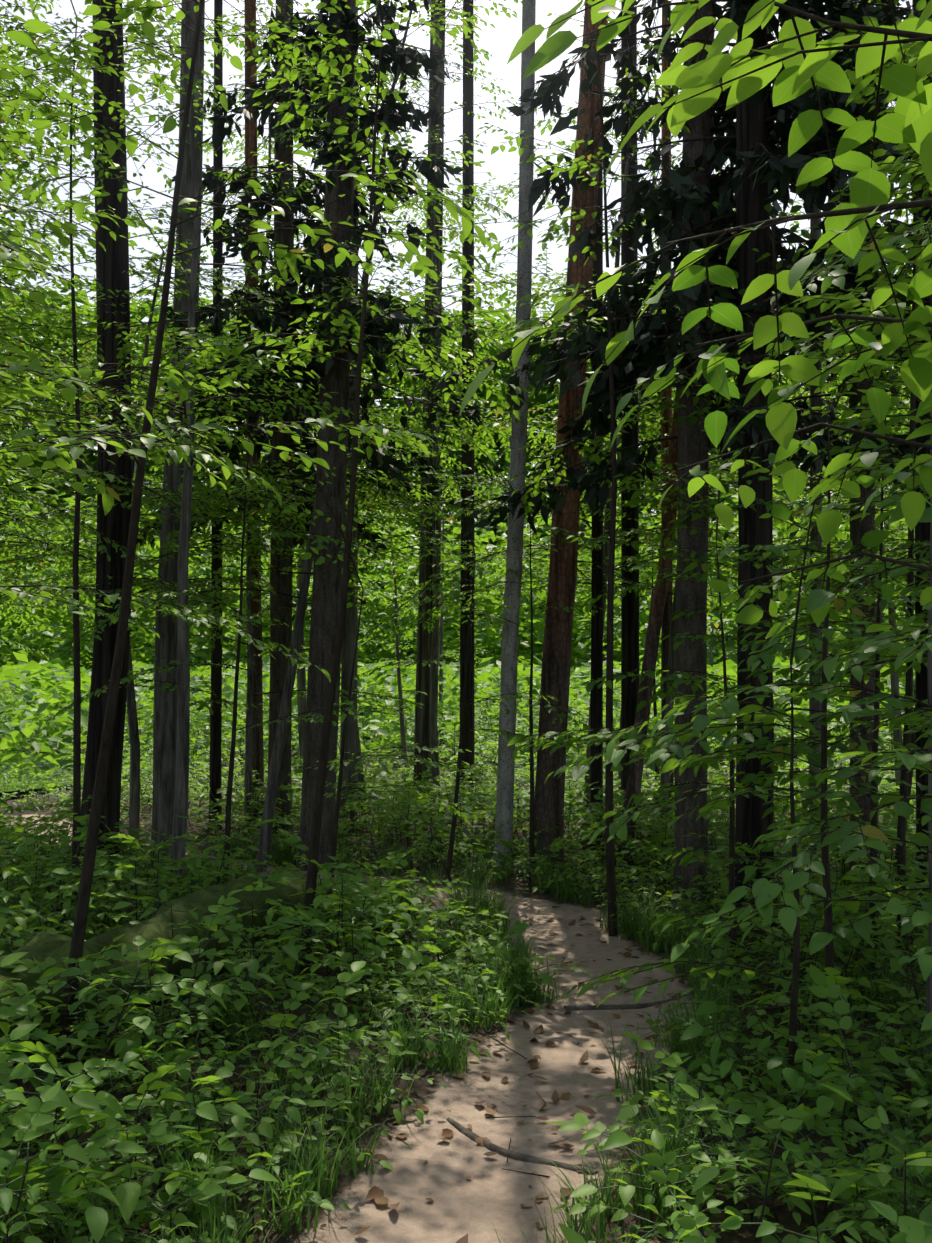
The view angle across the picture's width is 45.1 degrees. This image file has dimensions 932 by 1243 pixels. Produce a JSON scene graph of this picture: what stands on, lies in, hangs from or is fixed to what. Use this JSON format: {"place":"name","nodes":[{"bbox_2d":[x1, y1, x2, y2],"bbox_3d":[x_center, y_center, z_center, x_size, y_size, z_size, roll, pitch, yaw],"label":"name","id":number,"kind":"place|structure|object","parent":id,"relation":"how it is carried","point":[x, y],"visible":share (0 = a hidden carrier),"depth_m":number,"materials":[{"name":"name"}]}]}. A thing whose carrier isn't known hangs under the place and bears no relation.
{"place":"outdoors","nodes":[
{"label":"outdoors","id":0,"kind":"place"},
{"bbox_2d":[0,752,152,791],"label":"meadow","id":1,"kind":"structure","parent":0,"point":[36,769],"depth_m":19.15,"materials":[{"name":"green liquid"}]},
{"bbox_2d":[0,0,912,626],"label":"sky","id":2,"kind":"structure","parent":0,"point":[500,42],"materials":[{"name":"white"}]},
{"bbox_2d":[0,724,931,1242],"bbox_3d":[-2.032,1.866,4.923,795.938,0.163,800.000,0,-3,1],"label":"ground","id":3,"kind":"structure","parent":0,"point":[462,1204],"depth_m":4.47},
{"bbox_2d":[0,876,305,1054],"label":"mossy fallen log","id":4,"kind":"object","parent":3,"relation":"on","point":[42,946],"visible":0.38,"depth_m":5.60,"materials":[{"name":"green plant"}]},
{"bbox_2d":[132,0,535,869],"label":"pale trunks","id":5,"kind":"object","parent":3,"relation":"on","point":[506,758],"visible":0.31,"depth_m":9.71,"materials":[{"name":"grey plant"}]},
{"bbox_2d":[124,851,650,1177],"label":"trail sticks","id":6,"kind":"object","parent":3,"relation":"on","point":[524,1116],"visible":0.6,"depth_m":4.22,"materials":[{"name":"brown wood"}]},
{"bbox_2d":[412,0,445,811],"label":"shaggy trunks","id":7,"kind":"object","parent":3,"relation":"on","point":[423,684],"visible":0.44,"depth_m":14.14,"materials":[{"name":"grey plant"}]},
{"bbox_2d":[0,0,915,797],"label":"foliage","id":8,"kind":"object","parent":3,"relation":"on","point":[46,686],"visible":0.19,"depth_m":46.02,"materials":[{"name":"green plant"}]},
{"bbox_2d":[6,864,915,1174],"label":"fallen branches","id":9,"kind":"object","parent":3,"relation":"on","point":[490,1146],"visible":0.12,"depth_m":4.12,"materials":[{"name":"brown wood"}]},
{"bbox_2d":[0,0,931,1242],"bbox_3d":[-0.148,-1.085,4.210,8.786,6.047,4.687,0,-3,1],"label":"foliage","id":10,"kind":"object","parent":3,"relation":"on","point":[39,1116],"visible":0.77,"depth_m":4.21,"materials":[{"name":"green plant"}]},
{"bbox_2d":[495,0,931,615],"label":"tree branches","id":11,"kind":"object","parent":10,"relation":"on","point":[887,32],"visible":0.88,"depth_m":2.44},
{"bbox_2d":[459,0,931,646],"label":"leaves","id":12,"kind":"object","parent":11,"relation":"attached to","point":[909,120],"visible":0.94,"depth_m":2.52,"materials":[{"name":"green plant"}]},
{"bbox_2d":[0,0,931,1242],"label":"twigs","id":13,"kind":"object","parent":3,"relation":"on","point":[87,885],"visible":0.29,"depth_m":7.02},
{"bbox_2d":[0,688,931,1242],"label":"plants","id":14,"kind":"object","parent":3,"relation":"on","point":[356,920],"visible":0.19,"depth_m":5.09,"materials":[{"name":"green plant"}]},
{"bbox_2d":[0,819,931,1242],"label":"grass tufts","id":15,"kind":"object","parent":3,"relation":"on","point":[646,937],"visible":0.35,"depth_m":4.62,"materials":[{"name":"green plant"}]},
{"bbox_2d":[1,806,931,1242],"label":"leaf litter","id":16,"kind":"object","parent":3,"relation":"on","point":[377,1194],"visible":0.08,"depth_m":4.68,"materials":[{"name":"brown plant"}]},
{"bbox_2d":[244,0,716,871],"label":"tree trunks","id":17,"kind":"object","parent":3,"relation":"on","point":[556,666],"visible":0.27,"depth_m":9.75,"materials":[{"name":"brown plant"}]},
{"bbox_2d":[80,0,931,1067],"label":"trunks","id":18,"kind":"object","parent":3,"relation":"on","point":[754,528],"depth_m":9.78,"materials":[{"name":"brown wood"}]},
{"bbox_2d":[268,0,911,913],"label":"tree trunks","id":19,"kind":"object","parent":3,"relation":"on","point":[690,596],"visible":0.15,"depth_m":9.62,"materials":[{"name":"brown plant"}]},
{"bbox_2d":[137,0,931,652],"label":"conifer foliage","id":20,"kind":"object","parent":19,"relation":"attached to","point":[721,192],"visible":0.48,"depth_m":8.80,"materials":[{"name":"green plant"}]}
]}

